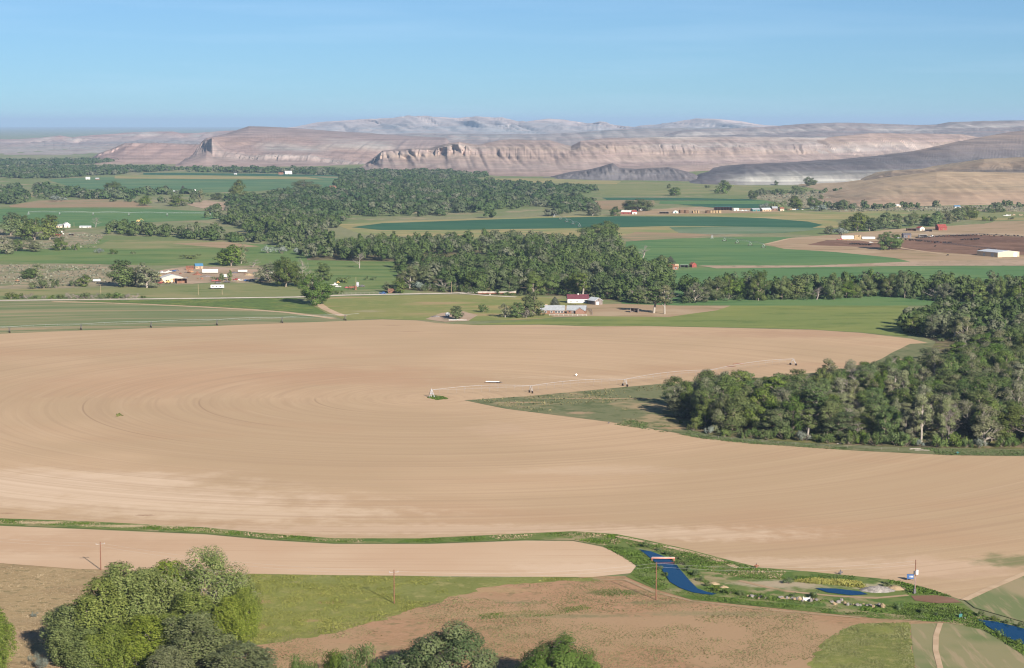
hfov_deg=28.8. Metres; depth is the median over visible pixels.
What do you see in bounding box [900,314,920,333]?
cottonwood tree
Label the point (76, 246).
bush
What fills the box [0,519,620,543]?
bank grass
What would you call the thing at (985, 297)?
cottonwood tree
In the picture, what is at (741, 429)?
undergrowth
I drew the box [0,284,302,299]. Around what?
olive pasture
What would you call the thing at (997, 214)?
bright meadow
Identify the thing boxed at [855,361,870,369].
cottonwood tree
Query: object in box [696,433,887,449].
wire fence
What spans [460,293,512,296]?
bridge track
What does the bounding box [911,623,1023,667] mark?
arc crop field
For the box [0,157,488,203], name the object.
wood
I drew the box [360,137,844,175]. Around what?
mesa
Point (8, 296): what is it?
bush
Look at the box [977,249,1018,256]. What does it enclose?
metal building
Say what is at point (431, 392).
pivot irrigator
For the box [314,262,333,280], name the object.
cottonwood tree
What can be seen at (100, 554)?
utility pole
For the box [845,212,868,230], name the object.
cottonwood tree
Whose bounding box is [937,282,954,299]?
willow tree
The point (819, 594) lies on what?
pond track
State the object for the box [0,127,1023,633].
ground
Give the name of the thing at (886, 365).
tall tree
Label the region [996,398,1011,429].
cottonwood tree
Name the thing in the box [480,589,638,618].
green weeds
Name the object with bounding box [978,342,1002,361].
cottonwood tree
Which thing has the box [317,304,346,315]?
driveway
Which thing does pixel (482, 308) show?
bush
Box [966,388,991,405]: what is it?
cottonwood tree
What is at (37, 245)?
willow tree
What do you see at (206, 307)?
headland track
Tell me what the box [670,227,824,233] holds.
sprinkled strip
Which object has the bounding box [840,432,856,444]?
bush
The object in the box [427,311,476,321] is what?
yard dirt
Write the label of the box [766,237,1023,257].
feedlot track
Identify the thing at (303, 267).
dead tree
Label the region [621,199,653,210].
cottonwood tree
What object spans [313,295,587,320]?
roadside pasture
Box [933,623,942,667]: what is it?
field track
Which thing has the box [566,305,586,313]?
garage
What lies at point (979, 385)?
cottonwood tree
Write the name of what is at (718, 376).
willow tree
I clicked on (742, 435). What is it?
bush
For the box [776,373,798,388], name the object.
cottonwood tree
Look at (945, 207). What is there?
scrub
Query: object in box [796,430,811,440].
silver bush
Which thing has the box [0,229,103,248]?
scrub flat
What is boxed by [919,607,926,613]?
bush
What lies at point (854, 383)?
willow tree
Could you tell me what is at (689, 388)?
cottonwood tree
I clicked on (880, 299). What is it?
green lower field
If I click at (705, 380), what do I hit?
tall tree
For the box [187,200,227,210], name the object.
bare bank
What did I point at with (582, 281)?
tall tree
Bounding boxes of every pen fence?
[902,237,995,248]
[919,233,1023,236]
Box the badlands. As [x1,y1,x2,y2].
[0,130,234,154]
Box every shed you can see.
[174,278,186,283]
[186,266,193,269]
[588,297,602,304]
[630,308,638,311]
[689,262,696,266]
[760,208,770,210]
[841,236,853,239]
[902,233,911,237]
[916,226,924,230]
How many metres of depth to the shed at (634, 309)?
1376.11 m
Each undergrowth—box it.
[403,279,1011,340]
[679,419,1023,446]
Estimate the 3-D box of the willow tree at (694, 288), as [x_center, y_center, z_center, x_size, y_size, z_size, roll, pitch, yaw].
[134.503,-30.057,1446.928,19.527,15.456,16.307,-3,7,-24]
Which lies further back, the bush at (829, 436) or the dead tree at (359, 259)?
the dead tree at (359, 259)
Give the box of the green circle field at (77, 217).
[0,208,226,226]
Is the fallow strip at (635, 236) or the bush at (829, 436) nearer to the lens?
the bush at (829, 436)
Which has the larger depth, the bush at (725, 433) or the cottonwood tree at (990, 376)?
the cottonwood tree at (990, 376)
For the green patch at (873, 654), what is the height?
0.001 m
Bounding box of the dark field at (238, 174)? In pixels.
[143,173,338,175]
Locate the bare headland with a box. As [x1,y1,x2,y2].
[698,259,1023,267]
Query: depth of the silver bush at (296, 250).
1978.89 m
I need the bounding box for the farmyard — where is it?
[548,304,727,316]
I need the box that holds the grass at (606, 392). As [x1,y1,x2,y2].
[477,384,662,419]
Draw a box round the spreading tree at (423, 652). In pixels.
[381,619,498,667]
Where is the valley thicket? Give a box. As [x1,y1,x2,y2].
[5,187,1023,256]
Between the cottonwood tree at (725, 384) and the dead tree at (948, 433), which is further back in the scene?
the cottonwood tree at (725, 384)
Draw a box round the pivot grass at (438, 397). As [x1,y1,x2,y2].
[427,395,447,399]
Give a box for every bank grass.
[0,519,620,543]
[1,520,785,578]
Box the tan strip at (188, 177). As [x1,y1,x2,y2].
[115,175,316,178]
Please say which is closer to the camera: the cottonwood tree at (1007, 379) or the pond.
the pond
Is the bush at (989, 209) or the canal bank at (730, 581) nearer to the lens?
the canal bank at (730, 581)
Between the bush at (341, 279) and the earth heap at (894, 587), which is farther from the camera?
the bush at (341, 279)
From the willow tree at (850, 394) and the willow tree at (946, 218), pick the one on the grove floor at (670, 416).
the willow tree at (850, 394)
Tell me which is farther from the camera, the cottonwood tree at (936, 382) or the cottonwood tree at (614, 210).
the cottonwood tree at (614, 210)
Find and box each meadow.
[0,239,397,290]
[94,240,247,248]
[228,573,597,644]
[478,178,620,183]
[532,180,812,194]
[761,211,1023,220]
[883,210,1023,217]
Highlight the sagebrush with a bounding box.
[27,652,48,667]
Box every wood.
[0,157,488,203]
[105,205,351,243]
[222,169,600,217]
[302,228,1023,341]
[676,268,1022,295]
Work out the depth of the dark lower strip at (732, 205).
3150.19 m
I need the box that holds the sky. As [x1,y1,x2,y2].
[0,0,1023,126]
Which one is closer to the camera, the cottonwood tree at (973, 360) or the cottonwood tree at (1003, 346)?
the cottonwood tree at (973, 360)
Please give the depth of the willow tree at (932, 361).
968.18 m
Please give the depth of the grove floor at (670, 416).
834.56 m
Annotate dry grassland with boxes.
[0,563,235,667]
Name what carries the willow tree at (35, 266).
on the sage flat at (25, 285)
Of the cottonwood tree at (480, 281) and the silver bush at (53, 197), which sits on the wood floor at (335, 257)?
the cottonwood tree at (480, 281)
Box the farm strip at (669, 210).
[614,207,780,215]
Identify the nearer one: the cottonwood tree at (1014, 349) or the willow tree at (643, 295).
the cottonwood tree at (1014, 349)
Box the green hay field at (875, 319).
[439,306,907,336]
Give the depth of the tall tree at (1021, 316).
1190.68 m
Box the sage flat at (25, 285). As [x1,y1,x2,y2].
[0,264,276,288]
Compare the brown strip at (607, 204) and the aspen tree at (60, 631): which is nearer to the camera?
the aspen tree at (60, 631)
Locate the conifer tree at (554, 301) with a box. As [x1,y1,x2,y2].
[549,297,559,304]
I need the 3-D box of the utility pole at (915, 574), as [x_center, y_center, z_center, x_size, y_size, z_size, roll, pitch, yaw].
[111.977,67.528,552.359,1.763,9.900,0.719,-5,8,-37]
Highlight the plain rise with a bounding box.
[388,128,727,145]
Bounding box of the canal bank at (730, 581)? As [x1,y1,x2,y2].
[0,518,1023,654]
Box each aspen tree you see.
[0,609,18,667]
[38,603,98,666]
[58,626,105,667]
[70,576,130,637]
[81,622,138,667]
[82,561,158,633]
[115,613,173,667]
[122,565,184,621]
[134,558,202,615]
[160,589,216,652]
[212,594,257,655]
[232,585,263,639]
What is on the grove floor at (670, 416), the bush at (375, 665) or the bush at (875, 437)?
the bush at (875, 437)
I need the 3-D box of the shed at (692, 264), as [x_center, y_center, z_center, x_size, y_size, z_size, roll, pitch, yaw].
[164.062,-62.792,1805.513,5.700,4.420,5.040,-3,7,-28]
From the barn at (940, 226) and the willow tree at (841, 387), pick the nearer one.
the willow tree at (841, 387)
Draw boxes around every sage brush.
[0,231,144,285]
[758,192,1023,211]
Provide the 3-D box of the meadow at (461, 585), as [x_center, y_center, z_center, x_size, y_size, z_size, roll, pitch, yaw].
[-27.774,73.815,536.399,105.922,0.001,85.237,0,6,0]
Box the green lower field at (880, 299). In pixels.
[621,266,1023,305]
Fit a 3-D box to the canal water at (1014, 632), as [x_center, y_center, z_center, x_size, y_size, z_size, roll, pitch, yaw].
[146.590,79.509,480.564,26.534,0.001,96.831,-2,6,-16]
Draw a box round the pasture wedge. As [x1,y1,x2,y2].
[466,343,1023,455]
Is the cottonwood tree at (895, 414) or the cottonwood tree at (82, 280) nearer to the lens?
the cottonwood tree at (895, 414)
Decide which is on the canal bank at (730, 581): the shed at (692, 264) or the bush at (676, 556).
the bush at (676, 556)
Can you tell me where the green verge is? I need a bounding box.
[75,298,328,314]
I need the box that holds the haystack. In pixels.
[854,235,860,239]
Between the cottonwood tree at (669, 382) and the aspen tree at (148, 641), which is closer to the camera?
the aspen tree at (148, 641)
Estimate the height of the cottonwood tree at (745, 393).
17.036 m
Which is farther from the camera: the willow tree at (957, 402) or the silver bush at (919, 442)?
the willow tree at (957, 402)
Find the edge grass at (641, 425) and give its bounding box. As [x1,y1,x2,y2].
[617,420,1023,455]
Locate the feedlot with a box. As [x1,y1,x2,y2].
[808,235,1023,254]
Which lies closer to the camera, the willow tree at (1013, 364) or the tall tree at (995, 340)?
the willow tree at (1013, 364)
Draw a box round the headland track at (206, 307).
[51,301,333,318]
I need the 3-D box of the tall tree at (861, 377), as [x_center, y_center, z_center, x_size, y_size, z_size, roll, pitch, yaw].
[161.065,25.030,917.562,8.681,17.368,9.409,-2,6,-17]
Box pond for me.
[817,588,865,594]
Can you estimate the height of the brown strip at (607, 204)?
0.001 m
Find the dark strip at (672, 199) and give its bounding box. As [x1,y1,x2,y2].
[604,198,751,199]
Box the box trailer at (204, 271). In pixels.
[202,269,217,273]
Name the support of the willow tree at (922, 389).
on the grove floor at (670, 416)
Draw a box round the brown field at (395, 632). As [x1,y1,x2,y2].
[231,576,951,667]
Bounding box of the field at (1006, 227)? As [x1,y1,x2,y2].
[963,221,1023,235]
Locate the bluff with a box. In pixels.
[91,142,199,163]
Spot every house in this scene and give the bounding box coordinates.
[63,222,70,227]
[194,263,202,268]
[668,264,678,269]
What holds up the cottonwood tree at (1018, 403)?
on the grove floor at (670, 416)
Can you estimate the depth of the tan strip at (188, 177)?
4768.25 m
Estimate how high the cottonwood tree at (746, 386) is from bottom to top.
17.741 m
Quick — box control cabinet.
[907,574,913,579]
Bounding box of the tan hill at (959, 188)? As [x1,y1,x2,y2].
[798,172,1023,206]
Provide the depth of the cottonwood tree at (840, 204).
2989.86 m
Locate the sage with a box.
[747,191,832,207]
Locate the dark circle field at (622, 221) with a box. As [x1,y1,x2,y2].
[354,216,820,229]
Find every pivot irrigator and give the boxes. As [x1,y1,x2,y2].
[3,313,357,331]
[27,211,210,215]
[428,359,796,396]
[711,235,765,247]
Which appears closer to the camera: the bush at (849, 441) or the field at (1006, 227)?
the bush at (849, 441)
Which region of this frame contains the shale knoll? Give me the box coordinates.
[543,163,697,180]
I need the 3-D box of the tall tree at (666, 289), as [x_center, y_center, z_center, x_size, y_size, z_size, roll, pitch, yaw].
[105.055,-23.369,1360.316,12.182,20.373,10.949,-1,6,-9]
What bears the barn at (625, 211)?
on the ground at (154, 203)
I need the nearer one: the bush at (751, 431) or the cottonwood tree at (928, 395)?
the bush at (751, 431)
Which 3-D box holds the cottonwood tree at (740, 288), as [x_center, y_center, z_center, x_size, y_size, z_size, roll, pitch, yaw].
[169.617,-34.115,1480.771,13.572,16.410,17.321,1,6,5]
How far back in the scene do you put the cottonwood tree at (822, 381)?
900.82 m
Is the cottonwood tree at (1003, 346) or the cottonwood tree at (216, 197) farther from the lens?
the cottonwood tree at (216, 197)
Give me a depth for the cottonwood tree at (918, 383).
905.66 m
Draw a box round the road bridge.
[478,291,515,294]
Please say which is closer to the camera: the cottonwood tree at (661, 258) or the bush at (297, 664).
the bush at (297, 664)
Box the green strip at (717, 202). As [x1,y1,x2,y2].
[659,200,773,203]
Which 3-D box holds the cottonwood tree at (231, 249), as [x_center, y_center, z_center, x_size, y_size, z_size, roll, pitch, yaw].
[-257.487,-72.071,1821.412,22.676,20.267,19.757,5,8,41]
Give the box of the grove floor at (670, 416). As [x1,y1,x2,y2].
[662,329,1023,448]
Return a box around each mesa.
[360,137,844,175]
[807,133,978,159]
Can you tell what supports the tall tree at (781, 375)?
on the grove floor at (670, 416)
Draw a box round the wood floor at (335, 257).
[307,244,619,300]
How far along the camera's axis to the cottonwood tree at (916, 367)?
943.17 m
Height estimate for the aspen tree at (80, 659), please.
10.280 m
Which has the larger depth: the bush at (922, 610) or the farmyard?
the farmyard
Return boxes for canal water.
[640,549,715,594]
[978,619,1023,643]
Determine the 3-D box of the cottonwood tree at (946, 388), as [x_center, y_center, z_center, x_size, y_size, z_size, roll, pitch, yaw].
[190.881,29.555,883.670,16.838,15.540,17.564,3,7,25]
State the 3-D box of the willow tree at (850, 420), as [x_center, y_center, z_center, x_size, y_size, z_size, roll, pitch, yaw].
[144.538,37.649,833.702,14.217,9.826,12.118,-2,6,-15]
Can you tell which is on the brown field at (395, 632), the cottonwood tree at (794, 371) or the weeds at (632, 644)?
the weeds at (632, 644)
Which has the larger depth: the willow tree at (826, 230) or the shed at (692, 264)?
the willow tree at (826, 230)
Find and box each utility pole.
[96,542,104,569]
[389,571,394,603]
[655,562,656,599]
[913,560,917,593]
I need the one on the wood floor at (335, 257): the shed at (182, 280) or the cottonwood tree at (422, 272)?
the cottonwood tree at (422, 272)
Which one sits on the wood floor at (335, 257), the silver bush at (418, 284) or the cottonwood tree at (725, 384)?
the silver bush at (418, 284)
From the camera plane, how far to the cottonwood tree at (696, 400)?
866.79 m
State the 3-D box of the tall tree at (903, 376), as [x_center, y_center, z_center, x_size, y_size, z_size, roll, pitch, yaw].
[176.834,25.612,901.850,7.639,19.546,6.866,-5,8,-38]
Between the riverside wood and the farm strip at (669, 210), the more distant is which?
the farm strip at (669, 210)
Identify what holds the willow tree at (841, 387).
on the grove floor at (670, 416)
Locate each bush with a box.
[4,292,17,298]
[19,292,33,298]
[28,276,53,288]
[51,195,67,200]
[51,280,59,287]
[70,242,79,249]
[70,280,78,285]
[78,293,89,298]
[106,293,116,298]
[114,292,125,298]
[179,254,200,258]
[261,246,274,252]
[274,245,287,252]
[289,652,318,667]
[293,248,301,253]
[321,648,346,667]
[336,276,349,282]
[336,640,382,667]
[368,655,394,667]
[412,281,423,289]
[478,304,488,311]
[521,307,529,317]
[642,541,652,547]
[664,550,673,554]
[671,553,682,559]
[674,558,689,564]
[684,565,690,570]
[686,422,698,430]
[691,569,700,576]
[704,425,713,432]
[713,186,727,193]
[721,429,731,436]
[722,588,736,593]
[738,430,747,438]
[745,427,759,437]
[758,203,769,207]
[760,429,773,439]
[760,593,771,599]
[768,200,786,209]
[770,425,796,438]
[782,577,794,583]
[790,185,807,191]
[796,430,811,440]
[809,204,826,210]
[810,592,817,598]
[811,434,819,441]
[820,432,835,442]
[832,227,848,234]
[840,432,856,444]
[847,429,866,442]
[863,431,882,444]
[881,581,889,586]
[882,430,909,444]
[894,602,903,609]
[898,433,917,445]
[916,439,924,445]
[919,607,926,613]
[932,434,948,446]
[946,431,969,446]
[962,438,973,447]
[972,437,987,447]
[977,610,984,616]
[978,207,1005,212]
[995,435,1009,447]
[1003,436,1019,446]
[1003,619,1013,623]
[1013,638,1022,643]
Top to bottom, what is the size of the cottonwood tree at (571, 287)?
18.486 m
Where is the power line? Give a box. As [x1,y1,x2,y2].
[401,563,653,573]
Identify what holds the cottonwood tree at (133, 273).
on the sage flat at (25, 285)
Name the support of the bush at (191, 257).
on the meadow at (382, 272)
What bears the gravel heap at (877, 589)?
on the canal bank at (730, 581)
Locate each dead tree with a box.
[298,259,311,279]
[352,252,366,267]
[435,279,449,287]
[806,287,822,299]
[924,283,943,300]
[932,402,967,438]
[939,416,962,441]
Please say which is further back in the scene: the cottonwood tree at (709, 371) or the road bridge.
the road bridge
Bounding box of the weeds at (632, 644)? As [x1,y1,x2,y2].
[267,580,834,667]
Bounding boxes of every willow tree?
[0,236,17,253]
[19,238,44,251]
[30,263,45,277]
[133,262,161,287]
[144,644,194,667]
[159,610,239,667]
[196,189,204,201]
[203,640,277,667]
[234,244,248,263]
[253,265,270,282]
[259,262,275,281]
[381,281,394,291]
[396,265,417,287]
[498,303,511,316]
[585,203,601,215]
[639,287,652,303]
[664,384,694,415]
[669,391,694,417]
[684,282,709,302]
[700,386,722,420]
[709,393,732,432]
[711,371,729,383]
[749,378,767,400]
[765,386,791,414]
[770,391,791,414]
[818,358,834,373]
[822,365,842,376]
[823,225,833,233]
[829,377,850,393]
[837,378,863,407]
[838,391,856,409]
[842,412,871,434]
[843,363,856,377]
[843,387,856,407]
[843,404,860,423]
[844,359,855,376]
[852,407,864,426]
[856,369,875,394]
[872,381,881,390]
[883,367,908,393]
[892,398,906,414]
[898,413,918,437]
[900,402,927,437]
[911,368,936,381]
[911,383,932,408]
[914,362,925,382]
[918,407,935,430]
[921,393,952,432]
[925,314,948,337]
[926,353,945,375]
[930,394,963,437]
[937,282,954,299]
[938,208,954,222]
[938,348,948,357]
[944,374,961,383]
[949,399,977,434]
[950,315,974,340]
[952,401,970,424]
[954,361,981,379]
[954,407,973,426]
[964,330,981,342]
[967,352,979,362]
[968,397,1006,423]
[970,403,1005,445]
[975,382,1006,404]
[979,341,994,357]
[990,328,1012,346]
[990,362,1004,375]
[997,381,1023,405]
[1004,360,1019,370]
[1011,370,1023,383]
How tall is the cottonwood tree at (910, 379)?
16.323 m
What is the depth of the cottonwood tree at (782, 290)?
1471.33 m
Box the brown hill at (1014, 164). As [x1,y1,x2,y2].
[861,157,1023,179]
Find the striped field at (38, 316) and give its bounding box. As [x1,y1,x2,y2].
[0,302,342,333]
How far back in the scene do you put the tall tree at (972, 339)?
1073.60 m
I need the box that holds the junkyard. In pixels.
[154,265,287,283]
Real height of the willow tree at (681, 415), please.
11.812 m
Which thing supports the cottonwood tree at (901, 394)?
on the grove floor at (670, 416)
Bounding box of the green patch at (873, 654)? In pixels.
[807,622,914,667]
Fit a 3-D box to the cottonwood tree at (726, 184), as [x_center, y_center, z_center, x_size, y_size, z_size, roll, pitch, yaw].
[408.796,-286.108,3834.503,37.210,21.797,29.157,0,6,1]
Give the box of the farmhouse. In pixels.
[540,304,564,313]
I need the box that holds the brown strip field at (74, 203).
[10,199,151,207]
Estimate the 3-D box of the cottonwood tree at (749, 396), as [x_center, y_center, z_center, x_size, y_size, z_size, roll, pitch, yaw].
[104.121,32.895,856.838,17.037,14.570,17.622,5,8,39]
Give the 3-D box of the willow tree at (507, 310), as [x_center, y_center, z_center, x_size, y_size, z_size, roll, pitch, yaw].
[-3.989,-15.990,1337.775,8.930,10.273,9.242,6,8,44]
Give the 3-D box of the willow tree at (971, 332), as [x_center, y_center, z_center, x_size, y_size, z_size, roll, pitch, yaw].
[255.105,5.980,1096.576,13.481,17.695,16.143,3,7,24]
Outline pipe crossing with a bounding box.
[651,557,674,560]
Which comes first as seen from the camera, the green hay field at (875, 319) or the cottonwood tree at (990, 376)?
the cottonwood tree at (990, 376)
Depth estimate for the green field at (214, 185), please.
4301.70 m
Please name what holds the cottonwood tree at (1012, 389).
on the grove floor at (670, 416)
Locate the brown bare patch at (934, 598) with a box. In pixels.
[912,595,959,602]
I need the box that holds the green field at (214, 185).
[48,176,337,191]
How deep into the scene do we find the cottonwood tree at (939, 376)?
936.84 m
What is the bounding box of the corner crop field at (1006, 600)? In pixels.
[965,576,1023,621]
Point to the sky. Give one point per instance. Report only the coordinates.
(64, 63)
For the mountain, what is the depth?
16578.07 m
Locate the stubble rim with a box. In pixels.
[339,213,839,238]
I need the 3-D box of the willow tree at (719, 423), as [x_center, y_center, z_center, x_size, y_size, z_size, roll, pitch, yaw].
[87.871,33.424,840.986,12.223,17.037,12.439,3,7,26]
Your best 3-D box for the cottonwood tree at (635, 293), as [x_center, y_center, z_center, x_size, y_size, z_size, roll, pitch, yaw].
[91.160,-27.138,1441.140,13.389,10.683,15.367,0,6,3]
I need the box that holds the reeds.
[791,577,866,587]
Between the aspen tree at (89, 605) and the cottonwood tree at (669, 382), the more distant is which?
the cottonwood tree at (669, 382)
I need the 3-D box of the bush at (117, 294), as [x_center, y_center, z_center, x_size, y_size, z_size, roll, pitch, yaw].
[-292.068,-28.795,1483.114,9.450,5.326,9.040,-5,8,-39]
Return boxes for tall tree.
[425,272,435,283]
[574,273,589,293]
[645,286,660,312]
[657,285,674,313]
[700,377,714,399]
[731,370,750,388]
[741,370,755,390]
[762,376,786,394]
[767,372,784,393]
[796,408,815,439]
[799,385,827,426]
[825,391,847,405]
[853,370,869,389]
[880,363,893,377]
[883,379,898,397]
[886,387,909,405]
[894,369,909,389]
[899,402,916,415]
[910,386,937,406]
[914,393,932,441]
[926,348,939,362]
[938,354,952,358]
[939,397,960,434]
[946,314,962,339]
[946,340,965,355]
[954,333,969,347]
[958,367,974,375]
[966,333,985,347]
[967,325,987,346]
[983,336,1005,349]
[1010,313,1023,325]
[1012,363,1023,377]
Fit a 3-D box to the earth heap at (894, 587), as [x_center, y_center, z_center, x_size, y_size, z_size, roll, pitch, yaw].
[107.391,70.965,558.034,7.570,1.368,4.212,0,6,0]
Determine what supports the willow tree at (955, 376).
on the grove floor at (670, 416)
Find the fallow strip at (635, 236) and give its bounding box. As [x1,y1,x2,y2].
[619,232,709,240]
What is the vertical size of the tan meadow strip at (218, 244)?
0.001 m
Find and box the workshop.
[160,274,182,281]
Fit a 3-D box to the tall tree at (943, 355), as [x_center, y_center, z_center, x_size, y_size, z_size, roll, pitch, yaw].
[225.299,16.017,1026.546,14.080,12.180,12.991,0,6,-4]
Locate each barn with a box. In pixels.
[566,293,588,302]
[621,210,630,213]
[714,207,731,209]
[935,224,946,229]
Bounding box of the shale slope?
[689,130,1023,184]
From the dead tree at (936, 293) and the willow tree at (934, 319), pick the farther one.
the dead tree at (936, 293)
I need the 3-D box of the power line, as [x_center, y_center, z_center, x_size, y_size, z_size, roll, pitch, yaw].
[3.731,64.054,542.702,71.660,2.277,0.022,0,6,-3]
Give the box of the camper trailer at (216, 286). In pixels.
[211,284,223,288]
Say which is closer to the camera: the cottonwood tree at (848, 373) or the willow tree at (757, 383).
the willow tree at (757, 383)
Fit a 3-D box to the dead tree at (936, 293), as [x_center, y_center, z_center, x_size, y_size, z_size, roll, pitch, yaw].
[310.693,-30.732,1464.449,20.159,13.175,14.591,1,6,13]
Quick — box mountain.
[288,115,773,133]
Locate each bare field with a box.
[0,319,1023,599]
[0,526,635,576]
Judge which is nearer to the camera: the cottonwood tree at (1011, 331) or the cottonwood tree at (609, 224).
the cottonwood tree at (1011, 331)
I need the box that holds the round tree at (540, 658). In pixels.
[513,630,602,667]
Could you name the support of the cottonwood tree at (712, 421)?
on the grove floor at (670, 416)
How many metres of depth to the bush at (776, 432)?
821.03 m
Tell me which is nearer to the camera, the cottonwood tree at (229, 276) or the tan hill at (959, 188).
the cottonwood tree at (229, 276)
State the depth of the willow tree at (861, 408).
847.41 m
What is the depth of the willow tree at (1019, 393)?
868.15 m
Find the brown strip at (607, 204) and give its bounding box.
[595,200,654,209]
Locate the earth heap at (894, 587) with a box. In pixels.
[889,585,904,589]
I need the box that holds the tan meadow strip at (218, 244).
[173,242,256,247]
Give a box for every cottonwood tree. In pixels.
[0,212,18,234]
[8,239,24,250]
[9,214,28,239]
[20,268,36,278]
[21,217,46,239]
[36,214,64,239]
[51,236,68,250]
[75,274,91,286]
[103,181,121,188]
[106,260,134,286]
[126,267,142,285]
[138,195,151,205]
[156,545,260,612]
[167,194,187,206]
[189,192,195,200]
[211,193,222,199]
[212,251,228,264]
[218,244,242,265]
[218,273,224,281]
[227,270,232,280]
[228,179,247,194]
[270,256,304,286]
[287,269,303,285]
[291,180,320,188]
[298,272,335,305]
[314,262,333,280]
[393,278,406,292]
[415,266,428,283]
[448,306,463,319]
[461,271,478,290]
[470,267,489,289]
[499,277,519,291]
[508,302,524,317]
[514,276,525,291]
[521,292,546,316]
[524,270,545,292]
[540,272,564,292]
[564,272,587,292]
[575,220,619,236]
[598,278,619,298]
[608,206,620,215]
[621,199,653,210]
[630,289,645,303]
[654,255,668,263]
[661,375,685,399]
[668,187,680,195]
[673,380,694,413]
[688,376,706,396]
[688,379,714,418]
[690,397,714,426]
[693,372,717,395]
[697,368,718,379]
[700,390,722,423]
[703,277,726,299]
[710,393,749,429]
[710,394,739,425]
[712,372,740,395]
[714,180,733,190]
[719,383,745,420]
[721,275,735,296]
[728,388,761,426]
[730,369,745,385]
[732,278,748,297]
[741,383,754,392]
[741,386,780,427]
[741,393,769,425]
[747,271,770,299]
[748,190,758,198]
[752,408,795,436]
[774,276,790,298]
[774,401,796,426]
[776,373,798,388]
[776,380,801,405]
[778,394,804,431]
[784,275,805,299]
[787,195,803,209]
[789,381,816,402]
[790,368,807,380]
[793,389,814,420]
[795,374,816,388]
[803,177,816,184]
[806,196,821,208]
[811,368,835,392]
[811,399,838,433]
[812,397,854,429]
[814,377,830,396]
[822,412,860,439]
[824,274,843,299]
[824,393,839,405]
[828,368,847,380]
[828,371,846,392]
[830,369,848,391]
[834,199,849,209]
[837,279,856,297]
[838,220,852,230]
[841,371,856,392]
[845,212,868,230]
[849,282,862,297]
[850,362,876,386]
[851,389,874,411]
[853,412,879,433]
[855,275,878,296]
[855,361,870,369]
[861,217,878,230]
[861,390,893,420]
[864,387,884,405]
[865,369,888,398]
[870,360,882,376]
[871,407,903,432]
[874,404,901,439]
[875,212,894,228]
[875,396,892,407]
[877,231,903,249]
[878,273,901,296]
[881,357,898,374]
[890,359,908,369]
[890,388,914,413]
[892,214,902,228]
[893,371,918,393]
[896,271,914,297]
[896,356,916,369]
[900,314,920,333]
[903,211,919,225]
[905,361,919,375]
[907,362,923,380]
[910,380,930,400]
[913,391,939,409]
[916,348,931,361]
[919,214,932,225]
[919,353,942,374]
[924,376,936,388]
[927,211,945,225]
[929,379,950,389]
[932,383,945,396]
[933,368,955,385]
[933,384,958,403]
[941,353,962,379]
[941,367,954,384]
[944,393,971,411]
[950,207,966,221]
[953,353,979,374]
[953,375,968,388]
[955,344,979,358]
[955,351,982,369]
[956,378,969,395]
[957,381,978,407]
[958,279,988,302]
[962,205,979,219]
[963,371,980,388]
[964,374,989,395]
[966,375,994,406]
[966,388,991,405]
[969,397,1001,427]
[971,350,989,371]
[974,279,989,299]
[976,362,992,372]
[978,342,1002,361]
[979,412,1000,440]
[980,332,990,345]
[980,370,1004,396]
[985,349,998,366]
[992,275,1007,298]
[995,342,1012,362]
[995,381,1014,400]
[995,405,1023,438]
[996,376,1011,392]
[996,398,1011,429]
[997,350,1014,369]
[997,370,1014,378]
[998,383,1023,404]
[999,362,1008,369]
[1000,326,1022,347]
[1001,398,1016,423]
[1001,400,1023,423]
[1007,279,1023,299]
[1009,344,1023,360]
[1013,321,1023,334]
[1014,336,1023,348]
[1017,413,1023,434]
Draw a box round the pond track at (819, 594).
[737,580,908,598]
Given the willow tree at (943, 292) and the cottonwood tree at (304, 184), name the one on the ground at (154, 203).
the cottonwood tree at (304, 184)
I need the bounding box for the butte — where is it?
[175,126,449,166]
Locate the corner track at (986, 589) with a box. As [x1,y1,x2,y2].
[962,572,1023,599]
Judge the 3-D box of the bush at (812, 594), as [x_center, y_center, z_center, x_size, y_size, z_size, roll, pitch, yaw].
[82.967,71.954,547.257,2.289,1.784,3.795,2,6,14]
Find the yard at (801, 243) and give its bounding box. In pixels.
[767,224,1023,261]
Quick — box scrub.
[816,205,1023,211]
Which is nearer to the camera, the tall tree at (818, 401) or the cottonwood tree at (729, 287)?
the tall tree at (818, 401)
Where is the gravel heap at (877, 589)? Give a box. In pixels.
[859,585,895,592]
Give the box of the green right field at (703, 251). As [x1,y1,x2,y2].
[626,237,909,268]
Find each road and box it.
[0,292,477,300]
[615,535,738,567]
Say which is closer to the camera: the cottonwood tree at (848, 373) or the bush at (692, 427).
the bush at (692, 427)
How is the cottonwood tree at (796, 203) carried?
on the ground at (154, 203)
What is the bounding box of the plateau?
[664,120,1023,137]
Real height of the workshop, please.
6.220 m
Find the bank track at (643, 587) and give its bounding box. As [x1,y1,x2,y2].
[593,578,859,617]
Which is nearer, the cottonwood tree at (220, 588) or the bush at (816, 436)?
the cottonwood tree at (220, 588)
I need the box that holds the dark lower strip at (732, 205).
[681,204,769,207]

